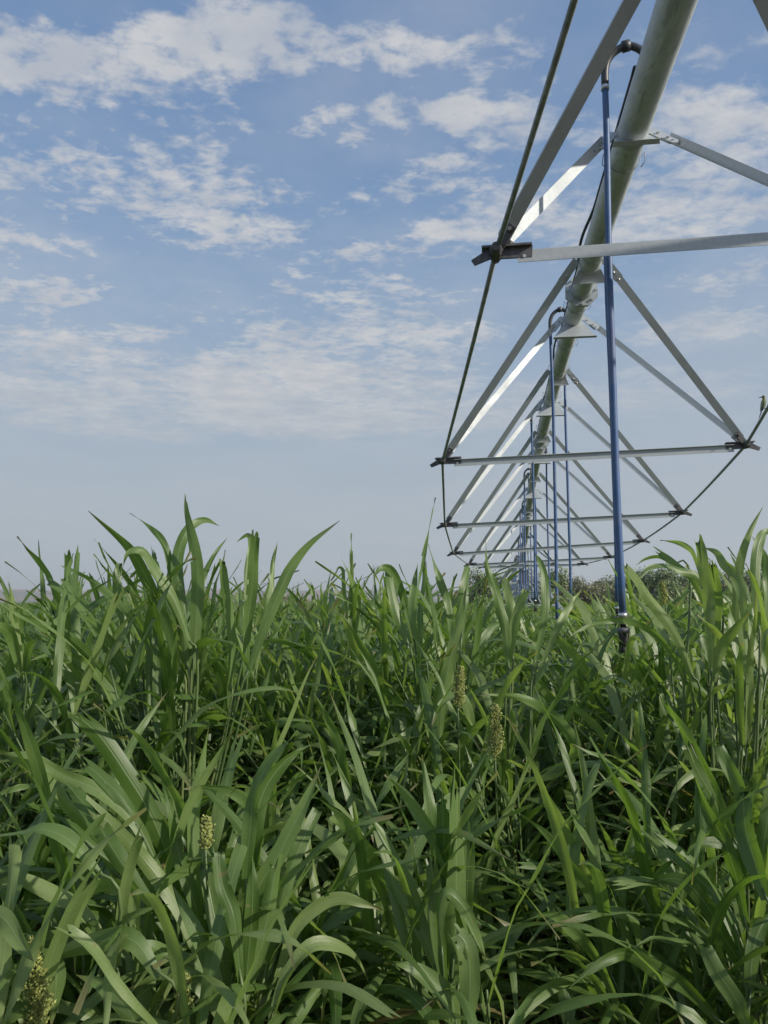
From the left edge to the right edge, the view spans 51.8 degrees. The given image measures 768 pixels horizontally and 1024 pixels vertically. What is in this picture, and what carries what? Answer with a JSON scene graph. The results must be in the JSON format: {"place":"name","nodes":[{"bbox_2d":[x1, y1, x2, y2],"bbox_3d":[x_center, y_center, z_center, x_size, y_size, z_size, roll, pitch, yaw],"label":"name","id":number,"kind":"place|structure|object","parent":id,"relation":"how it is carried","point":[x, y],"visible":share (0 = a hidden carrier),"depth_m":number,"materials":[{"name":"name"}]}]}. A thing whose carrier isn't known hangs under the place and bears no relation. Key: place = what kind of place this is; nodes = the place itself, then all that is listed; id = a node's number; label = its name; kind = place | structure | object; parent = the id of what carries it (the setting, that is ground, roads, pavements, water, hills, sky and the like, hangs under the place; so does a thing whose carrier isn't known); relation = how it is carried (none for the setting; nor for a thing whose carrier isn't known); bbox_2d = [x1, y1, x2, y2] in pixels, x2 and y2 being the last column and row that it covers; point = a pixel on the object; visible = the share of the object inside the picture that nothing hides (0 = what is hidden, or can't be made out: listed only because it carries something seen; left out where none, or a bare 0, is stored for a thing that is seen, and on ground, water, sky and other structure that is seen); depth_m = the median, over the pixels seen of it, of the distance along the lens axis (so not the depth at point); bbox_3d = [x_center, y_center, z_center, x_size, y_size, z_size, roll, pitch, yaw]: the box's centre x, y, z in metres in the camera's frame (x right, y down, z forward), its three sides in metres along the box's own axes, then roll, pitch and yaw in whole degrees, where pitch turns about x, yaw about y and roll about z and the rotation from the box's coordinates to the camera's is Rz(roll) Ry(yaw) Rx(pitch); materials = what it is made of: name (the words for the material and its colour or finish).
{"place":"outdoors","nodes":[
{"label":"outdoors","id":0,"kind":"place"},
{"bbox_2d":[0,589,456,601],"bbox_3d":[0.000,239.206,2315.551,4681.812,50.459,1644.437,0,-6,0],"label":"hills","id":1,"kind":"structure","parent":0,"point":[19,595],"depth_m":2475.35,"materials":[{"name":"green plant"}]},
{"bbox_2d":[2,602,672,1023],"bbox_3d":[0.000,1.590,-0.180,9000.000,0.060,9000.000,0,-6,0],"label":"ground","id":2,"kind":"structure","parent":0,"point":[488,896],"depth_m":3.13,"materials":[{"name":"green plant"}]},
{"bbox_2d":[0,659,96,963],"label":"sorghum plant","id":3,"kind":"object","parent":2,"relation":"on","point":[5,726],"visible":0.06,"depth_m":3.29,"materials":[{"name":"green plant"}]},
{"bbox_2d":[0,540,117,727],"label":"sorghum plant","id":4,"kind":"object","parent":2,"relation":"on","point":[38,612],"visible":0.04,"depth_m":4.75,"materials":[{"name":"green plant"}]},
{"bbox_2d":[0,580,128,980],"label":"sorghum plant","id":5,"kind":"object","parent":2,"relation":"on","point":[13,635],"visible":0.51,"depth_m":2.89,"materials":[{"name":"green plant"}]},
{"bbox_2d":[0,603,136,799],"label":"sorghum plant","id":6,"kind":"object","parent":2,"relation":"on","point":[2,663],"visible":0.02,"depth_m":3.99,"materials":[{"name":"green plant"}]},
{"bbox_2d":[0,792,140,911],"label":"sorghum plant","id":7,"kind":"object","parent":2,"relation":"on","point":[60,811],"visible":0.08,"depth_m":2.63,"materials":[{"name":"green plant"}]},
{"bbox_2d":[0,800,158,1023],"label":"sorghum plant","id":8,"kind":"object","parent":2,"relation":"on","point":[42,857],"visible":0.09,"depth_m":2.42,"materials":[{"name":"green plant"}]},
{"bbox_2d":[0,622,235,901],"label":"sorghum plant","id":9,"kind":"object","parent":2,"relation":"on","point":[60,745],"visible":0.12,"depth_m":3.14,"materials":[{"name":"green plant"}]},
{"bbox_2d":[0,536,237,892],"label":"sorghum plant","id":10,"kind":"object","parent":2,"relation":"on","point":[97,602],"visible":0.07,"depth_m":3.58,"materials":[{"name":"green plant"}]},
{"bbox_2d":[0,734,263,1023],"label":"sorghum plant","id":11,"kind":"object","parent":2,"relation":"on","point":[37,980],"visible":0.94,"depth_m":1.76,"materials":[{"name":"green plant"}]},
{"bbox_2d":[0,818,266,1023],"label":"sorghum plant","id":12,"kind":"object","parent":2,"relation":"on","point":[94,923],"visible":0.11,"depth_m":2.14,"materials":[{"name":"green plant"}]},
{"bbox_2d":[12,857,260,1021],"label":"sorghum plant","id":13,"kind":"object","parent":2,"relation":"on","point":[34,916],"visible":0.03,"depth_m":2.29,"materials":[{"name":"green plant"}]},
{"bbox_2d":[0,561,283,763],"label":"sorghum plant","id":14,"kind":"object","parent":2,"relation":"on","point":[54,608],"visible":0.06,"depth_m":3.96,"materials":[{"name":"green plant"}]},
{"bbox_2d":[0,666,303,1023],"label":"sorghum plant","id":15,"kind":"object","parent":2,"relation":"on","point":[47,775],"visible":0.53,"depth_m":1.97,"materials":[{"name":"green plant"}]},
{"bbox_2d":[0,546,311,1009],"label":"sorghum plant","id":16,"kind":"object","parent":2,"relation":"on","point":[109,645],"visible":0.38,"depth_m":3.11,"materials":[{"name":"green plant"}]},
{"bbox_2d":[0,748,331,1000],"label":"sorghum plant","id":17,"kind":"object","parent":2,"relation":"on","point":[104,902],"visible":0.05,"depth_m":2.84,"materials":[{"name":"green plant"}]},
{"bbox_2d":[21,606,315,799],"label":"sorghum plant","id":18,"kind":"object","parent":2,"relation":"on","point":[223,655],"visible":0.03,"depth_m":3.71,"materials":[{"name":"green plant"}]},
{"bbox_2d":[0,494,338,907],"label":"sorghum plant","id":19,"kind":"object","parent":2,"relation":"on","point":[181,643],"visible":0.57,"depth_m":3.03,"materials":[{"name":"green plant"}]},
{"bbox_2d":[0,542,363,906],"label":"sorghum plant","id":20,"kind":"object","parent":2,"relation":"on","point":[160,726],"visible":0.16,"depth_m":3.00,"materials":[{"name":"green plant"}]},
{"bbox_2d":[17,701,366,1023],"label":"sorghum plant","id":21,"kind":"object","parent":2,"relation":"on","point":[201,885],"visible":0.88,"depth_m":2.06,"materials":[{"name":"green plant"}]},
{"bbox_2d":[46,755,353,1023],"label":"sorghum plant","id":22,"kind":"object","parent":2,"relation":"on","point":[306,893],"visible":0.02,"depth_m":2.68,"materials":[{"name":"green plant"}]},
{"bbox_2d":[0,729,402,1023],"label":"sorghum plant","id":23,"kind":"object","parent":2,"relation":"on","point":[144,1006],"visible":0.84,"depth_m":1.90,"materials":[{"name":"green plant"}]},
{"bbox_2d":[0,657,405,1023],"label":"sorghum plant","id":24,"kind":"object","parent":2,"relation":"on","point":[218,817],"visible":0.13,"depth_m":2.58,"materials":[{"name":"green plant"}]},
{"bbox_2d":[118,584,303,844],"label":"sorghum plant","id":25,"kind":"object","parent":2,"relation":"on","point":[133,599],"visible":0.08,"depth_m":3.38,"materials":[{"name":"green plant"}]},
{"bbox_2d":[62,594,376,895],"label":"sorghum plant","id":26,"kind":"object","parent":2,"relation":"on","point":[302,726],"visible":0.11,"depth_m":3.25,"materials":[{"name":"green plant"}]},
{"bbox_2d":[135,583,310,744],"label":"sorghum plant","id":27,"kind":"object","parent":2,"relation":"on","point":[240,623],"visible":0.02,"depth_m":4.91,"materials":[{"name":"green plant"}]},
{"bbox_2d":[23,711,425,1005],"bbox_3d":[-0.517,1.298,2.828,1.617,1.259,1.437,1,-7,-10],"label":"sorghum plant","id":28,"kind":"object","parent":2,"relation":"on","point":[287,796],"visible":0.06,"depth_m":2.84,"materials":[{"name":"green plant"}]},
{"bbox_2d":[114,606,393,828],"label":"sorghum plant","id":29,"kind":"object","parent":2,"relation":"on","point":[209,695],"visible":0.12,"depth_m":3.59,"materials":[{"name":"green plant"}]},
{"bbox_2d":[21,755,510,1023],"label":"sorghum plant","id":30,"kind":"object","parent":2,"relation":"on","point":[225,1007],"visible":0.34,"depth_m":2.08,"materials":[{"name":"green plant"}]},
{"bbox_2d":[196,621,367,827],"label":"sorghum plant","id":31,"kind":"object","parent":2,"relation":"on","point":[210,679],"visible":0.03,"depth_m":3.62,"materials":[{"name":"green plant"}]},
{"bbox_2d":[205,613,371,830],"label":"sorghum plant","id":32,"kind":"object","parent":2,"relation":"on","point":[260,679],"visible":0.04,"depth_m":3.88,"materials":[{"name":"green plant"}]},
{"bbox_2d":[213,598,375,870],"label":"sorghum plant","id":33,"kind":"object","parent":2,"relation":"on","point":[311,643],"visible":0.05,"depth_m":3.88,"materials":[{"name":"green plant"}]},
{"bbox_2d":[150,621,448,884],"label":"sorghum plant","id":34,"kind":"object","parent":2,"relation":"on","point":[225,704],"visible":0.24,"depth_m":3.27,"materials":[{"name":"green plant"}]},
{"bbox_2d":[199,576,415,869],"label":"sorghum plant","id":35,"kind":"object","parent":2,"relation":"on","point":[379,777],"visible":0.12,"depth_m":3.62,"materials":[{"name":"green plant"}]},
{"bbox_2d":[236,567,392,756],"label":"sorghum plant","id":36,"kind":"object","parent":2,"relation":"on","point":[362,616],"visible":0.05,"depth_m":4.63,"materials":[{"name":"green plant"}]},
{"bbox_2d":[156,533,493,860],"bbox_3d":[-0.267,1.038,3.443,1.497,1.913,1.088,2,-7,-15],"label":"sorghum plant","id":37,"kind":"object","parent":2,"relation":"on","point":[291,770],"visible":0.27,"depth_m":3.48,"materials":[{"name":"green plant"}]},
{"bbox_2d":[223,753,461,967],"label":"sorghum plant","id":38,"kind":"object","parent":2,"relation":"on","point":[321,872],"visible":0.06,"depth_m":3.03,"materials":[{"name":"green plant"}]},
{"bbox_2d":[171,735,517,1023],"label":"sorghum plant","id":39,"kind":"object","parent":2,"relation":"on","point":[365,890],"visible":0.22,"depth_m":2.27,"materials":[{"name":"green plant"}]},
{"bbox_2d":[0,567,762,707],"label":"crop field","id":40,"kind":"structure","parent":2,"relation":"on","point":[525,625],"depth_m":9.56,"materials":[{"name":"green plant"}]},
{"bbox_2d":[226,648,536,887],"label":"sorghum plant","id":41,"kind":"object","parent":2,"relation":"on","point":[333,737],"visible":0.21,"depth_m":3.12,"materials":[{"name":"green plant"}]},
{"bbox_2d":[239,584,563,907],"bbox_3d":[0.004,1.187,3.695,1.429,1.674,1.380,-6,-9,43],"label":"sorghum plant","id":42,"kind":"object","parent":2,"relation":"on","point":[386,668],"visible":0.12,"depth_m":3.53,"materials":[{"name":"green plant"}]},
{"bbox_2d":[237,498,569,969],"bbox_3d":[0.214,0.978,3.769,1.627,2.108,1.772,0,-6,2],"label":"sorghum plant","id":43,"kind":"object","parent":2,"relation":"on","point":[359,689],"visible":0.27,"depth_m":3.63,"materials":[{"name":"green plant"}]},
{"bbox_2d":[180,751,639,1023],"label":"sorghum plant","id":44,"kind":"object","parent":2,"relation":"on","point":[340,819],"visible":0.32,"depth_m":2.24,"materials":[{"name":"green plant"}]},
{"bbox_2d":[290,616,536,940],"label":"sorghum plant","id":45,"kind":"object","parent":2,"relation":"on","point":[376,714],"visible":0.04,"depth_m":3.65,"materials":[{"name":"green plant"}]},
{"bbox_2d":[334,563,518,677],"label":"sorghum plant","id":46,"kind":"object","parent":2,"relation":"on","point":[428,614],"visible":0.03,"depth_m":5.68,"materials":[{"name":"green plant"}]},
{"bbox_2d":[277,585,595,1014],"bbox_3d":[0.244,1.136,3.242,1.361,1.674,1.242,6,-9,-41],"label":"sorghum plant","id":47,"kind":"object","parent":2,"relation":"on","point":[458,697],"visible":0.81,"depth_m":3.19,"materials":[{"name":"green plant"}]},
{"bbox_2d":[262,564,611,849],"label":"sorghum plant","id":48,"kind":"object","parent":2,"relation":"on","point":[494,657],"visible":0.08,"depth_m":3.85,"materials":[{"name":"green plant"}]},
{"bbox_2d":[274,750,605,1023],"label":"sorghum plant","id":49,"kind":"object","parent":2,"relation":"on","point":[501,987],"visible":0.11,"depth_m":2.53,"materials":[{"name":"green plant"}]},
{"bbox_2d":[284,577,612,947],"bbox_3d":[0.265,1.162,3.658,1.658,1.716,1.207,1,-7,-9],"label":"sorghum plant","id":50,"kind":"object","parent":2,"relation":"on","point":[480,639],"visible":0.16,"depth_m":3.52,"materials":[{"name":"green plant"}]},
{"bbox_2d":[345,591,555,786],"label":"sorghum plant","id":51,"kind":"object","parent":2,"relation":"on","point":[426,620],"visible":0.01,"depth_m":5.01,"materials":[{"name":"green plant"}]},
{"bbox_2d":[299,564,603,789],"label":"sorghum plant","id":52,"kind":"object","parent":2,"relation":"on","point":[370,627],"visible":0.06,"depth_m":4.44,"materials":[{"name":"green plant"}]},
{"bbox_2d":[319,544,604,999],"bbox_3d":[0.082,1.066,3.462,1.581,1.862,1.190,-5,-8,36],"label":"sorghum plant","id":53,"kind":"object","parent":2,"relation":"on","point":[392,578],"visible":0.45,"depth_m":3.46,"materials":[{"name":"green plant"}]},
{"bbox_2d":[329,830,595,1023],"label":"sorghum plant","id":54,"kind":"object","parent":2,"relation":"on","point":[493,881],"visible":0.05,"depth_m":2.83,"materials":[{"name":"green plant"}]},
{"bbox_2d":[363,581,563,804],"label":"sorghum plant","id":55,"kind":"object","parent":2,"relation":"on","point":[467,624],"visible":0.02,"depth_m":4.58,"materials":[{"name":"green plant"}]},
{"bbox_2d":[377,791,581,1022],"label":"sorghum plant","id":56,"kind":"object","parent":2,"relation":"on","point":[533,852],"visible":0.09,"depth_m":3.06,"materials":[{"name":"green plant"}]},
{"bbox_2d":[469,566,490,603],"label":"tree","id":57,"kind":"object","parent":2,"relation":"on","point":[477,577],"visible":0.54,"depth_m":87.55,"materials":[{"name":"green plant"}]},
{"bbox_2d":[366,643,594,984],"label":"sorghum plant","id":58,"kind":"object","parent":2,"relation":"on","point":[446,768],"visible":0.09,"depth_m":3.33,"materials":[{"name":"green plant"}]},
{"bbox_2d":[277,639,703,1023],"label":"sorghum plant","id":59,"kind":"object","parent":2,"relation":"on","point":[499,748],"visible":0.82,"depth_m":2.90,"materials":[{"name":"green plant"}]},
{"bbox_2d":[319,541,662,1022],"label":"sorghum plant","id":60,"kind":"object","parent":2,"relation":"on","point":[509,626],"visible":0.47,"depth_m":3.17,"materials":[{"name":"green plant"}]},
{"bbox_2d":[286,688,706,1023],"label":"sorghum plant","id":61,"kind":"object","parent":2,"relation":"on","point":[443,926],"visible":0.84,"depth_m":2.07,"materials":[{"name":"green plant"}]},
{"bbox_2d":[444,594,573,843],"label":"sorghum plant","id":62,"kind":"object","parent":2,"relation":"on","point":[530,653],"visible":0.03,"depth_m":4.91,"materials":[{"name":"green plant"}]},
{"bbox_2d":[368,641,660,971],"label":"sorghum plant","id":63,"kind":"object","parent":2,"relation":"on","point":[567,792],"visible":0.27,"depth_m":3.26,"materials":[{"name":"green plant"}]},
{"bbox_2d":[486,564,562,616],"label":"drive tower","id":64,"kind":"structure","parent":2,"relation":"on","point":[538,578],"depth_m":26.75,"materials":[{"name":"metal"}]},
{"bbox_2d":[430,0,767,568],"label":"irrigation span","id":65,"kind":"object","parent":64,"relation":"on","point":[634,133],"visible":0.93,"depth_m":5.83,"materials":[{"name":"metal"}]},
{"bbox_2d":[530,408,539,611],"bbox_3d":[2.332,-0.059,11.873,0.240,3.092,0.057,-1,-7,9],"label":"drop hose","id":66,"kind":"object","parent":65,"relation":"hanging from","point":[533,493],"visible":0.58,"depth_m":11.87,"materials":[{"name":"blue plastic"}]},
{"bbox_2d":[548,307,564,635],"bbox_3d":[1.740,-0.421,7.699,0.231,3.273,0.057,-1,-7,9],"label":"drop hose","id":67,"kind":"object","parent":65,"relation":"hanging from","point":[558,310],"visible":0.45,"depth_m":7.71,"materials":[{"name":"blue plastic"}]},
{"bbox_2d":[564,373,571,613],"bbox_3d":[2.204,-0.315,9.659,0.134,3.104,0.057,-1,-7,10],"label":"drop hose","id":68,"kind":"object","parent":65,"relation":"hanging from","point":[568,504],"visible":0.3,"depth_m":9.62,"materials":[{"name":"blue plastic"}]},
{"bbox_2d":[604,257,618,625],"bbox_3d":[1.617,-0.677,5.694,0.095,3.052,0.059,0,-6,0],"label":"drop hose","id":69,"kind":"object","parent":65,"relation":"hanging from","point":[616,579],"visible":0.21,"depth_m":5.66,"materials":[{"name":"blue plastic"}]},
{"bbox_2d":[601,39,641,652],"bbox_3d":[1.170,-0.838,3.701,0.244,2.954,0.057,-1,-7,9],"label":"drop hose","id":70,"kind":"object","parent":65,"relation":"hanging from","point":[625,46],"visible":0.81,"depth_m":3.69,"materials":[{"name":"blue plastic"}]},
{"bbox_2d":[355,686,753,1023],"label":"sorghum plant","id":71,"kind":"object","parent":2,"relation":"on","point":[571,860],"visible":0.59,"depth_m":2.26,"materials":[{"name":"green plant"}]},
{"bbox_2d":[477,652,658,889],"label":"sorghum plant","id":72,"kind":"object","parent":2,"relation":"on","point":[599,744],"visible":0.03,"depth_m":4.17,"materials":[{"name":"green plant"}]},
{"bbox_2d":[479,620,664,852],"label":"sorghum plant","id":73,"kind":"object","parent":2,"relation":"on","point":[527,671],"visible":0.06,"depth_m":4.28,"materials":[{"name":"green plant"}]},
{"bbox_2d":[558,574,605,604],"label":"tree","id":74,"kind":"object","parent":2,"relation":"on","point":[583,597],"visible":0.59,"depth_m":90.51,"materials":[{"name":"green plant"}]},
{"bbox_2d":[471,621,695,883],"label":"sorghum plant","id":75,"kind":"object","parent":2,"relation":"on","point":[547,697],"visible":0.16,"depth_m":3.67,"materials":[{"name":"green plant"}]},
{"bbox_2d":[494,664,672,943],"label":"sorghum plant","id":76,"kind":"object","parent":2,"relation":"on","point":[546,753],"visible":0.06,"depth_m":3.75,"materials":[{"name":"green plant"}]},
{"bbox_2d":[411,713,767,1023],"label":"sorghum plant","id":77,"kind":"object","parent":2,"relation":"on","point":[594,867],"visible":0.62,"depth_m":2.25,"materials":[{"name":"green plant"}]},
{"bbox_2d":[510,616,671,832],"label":"sorghum plant","id":78,"kind":"object","parent":2,"relation":"on","point":[595,652],"visible":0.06,"depth_m":4.34,"materials":[{"name":"green plant"}]},
{"bbox_2d":[485,603,727,840],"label":"sorghum plant","id":79,"kind":"object","parent":2,"relation":"on","point":[582,682],"visible":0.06,"depth_m":4.34,"materials":[{"name":"green plant"}]},
{"bbox_2d":[488,639,725,896],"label":"sorghum plant","id":80,"kind":"object","parent":2,"relation":"on","point":[619,745],"visible":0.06,"depth_m":3.54,"materials":[{"name":"green plant"}]},
{"bbox_2d":[489,726,734,1023],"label":"sorghum plant","id":81,"kind":"object","parent":2,"relation":"on","point":[677,833],"visible":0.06,"depth_m":2.83,"materials":[{"name":"green plant"}]},
{"bbox_2d":[466,576,767,888],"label":"sorghum plant","id":82,"kind":"object","parent":2,"relation":"on","point":[575,656],"visible":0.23,"depth_m":3.60,"materials":[{"name":"green plant"}]},
{"bbox_2d":[507,560,727,815],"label":"sorghum plant","id":83,"kind":"object","parent":2,"relation":"on","point":[628,609],"visible":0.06,"depth_m":4.22,"materials":[{"name":"green plant"}]},
{"bbox_2d":[529,571,723,750],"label":"sorghum plant","id":84,"kind":"object","parent":2,"relation":"on","point":[633,606],"visible":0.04,"depth_m":4.57,"materials":[{"name":"green plant"}]},
{"bbox_2d":[499,642,763,940],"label":"sorghum plant","id":85,"kind":"object","parent":2,"relation":"on","point":[625,731],"visible":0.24,"depth_m":3.25,"materials":[{"name":"green plant"}]},
{"bbox_2d":[501,540,765,978],"bbox_3d":[1.207,1.016,3.025,1.441,1.873,1.060,3,-7,-25],"label":"sorghum plant","id":86,"kind":"object","parent":2,"relation":"on","point":[657,609],"visible":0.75,"depth_m":3.12,"materials":[{"name":"green plant"}]},
{"bbox_2d":[505,768,767,990],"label":"sorghum plant","id":87,"kind":"object","parent":2,"relation":"on","point":[689,904],"visible":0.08,"depth_m":2.65,"materials":[{"name":"green plant"}]},
{"bbox_2d":[507,679,767,1023],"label":"sorghum plant","id":88,"kind":"object","parent":2,"relation":"on","point":[744,848],"visible":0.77,"depth_m":2.27,"materials":[{"name":"green plant"}]},
{"bbox_2d":[526,700,767,1009],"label":"sorghum plant","id":89,"kind":"object","parent":2,"relation":"on","point":[665,791],"visible":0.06,"depth_m":3.10,"materials":[{"name":"green plant"}]},
{"bbox_2d":[538,601,767,808],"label":"sorghum plant","id":90,"kind":"object","parent":2,"relation":"on","point":[636,673],"visible":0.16,"depth_m":3.61,"materials":[{"name":"green plant"}]},
{"bbox_2d":[538,850,767,1023],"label":"sorghum plant","id":91,"kind":"object","parent":2,"relation":"on","point":[724,1017],"visible":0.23,"depth_m":2.34,"materials":[{"name":"green plant"}]},
{"bbox_2d":[551,591,766,796],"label":"sorghum plant","id":92,"kind":"object","parent":2,"relation":"on","point":[701,642],"visible":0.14,"depth_m":4.22,"materials":[{"name":"green plant"}]},
{"bbox_2d":[552,812,767,1023],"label":"sorghum plant","id":93,"kind":"object","parent":2,"relation":"on","point":[702,929],"visible":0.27,"depth_m":2.26,"materials":[{"name":"green plant"}]},
{"bbox_2d":[647,562,688,606],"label":"tree","id":94,"kind":"object","parent":2,"relation":"on","point":[668,577],"visible":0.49,"depth_m":81.09,"materials":[{"name":"green plant"}]},
{"bbox_2d":[582,629,758,840],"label":"sorghum plant","id":95,"kind":"object","parent":2,"relation":"on","point":[653,670],"visible":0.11,"depth_m":3.52,"materials":[{"name":"green plant"}]},
{"bbox_2d":[577,578,763,728],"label":"sorghum plant","id":96,"kind":"object","parent":2,"relation":"on","point":[694,622],"visible":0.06,"depth_m":4.95,"materials":[{"name":"green plant"}]},
{"bbox_2d":[577,507,767,967],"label":"sorghum plant","id":97,"kind":"object","parent":2,"relation":"on","point":[718,642],"visible":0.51,"depth_m":3.04,"materials":[{"name":"green plant"}]},
{"bbox_2d":[0,0,767,590],"label":"sky","id":98,"kind":"structure","parent":0,"point":[240,239],"materials":[{"name":"blue"}]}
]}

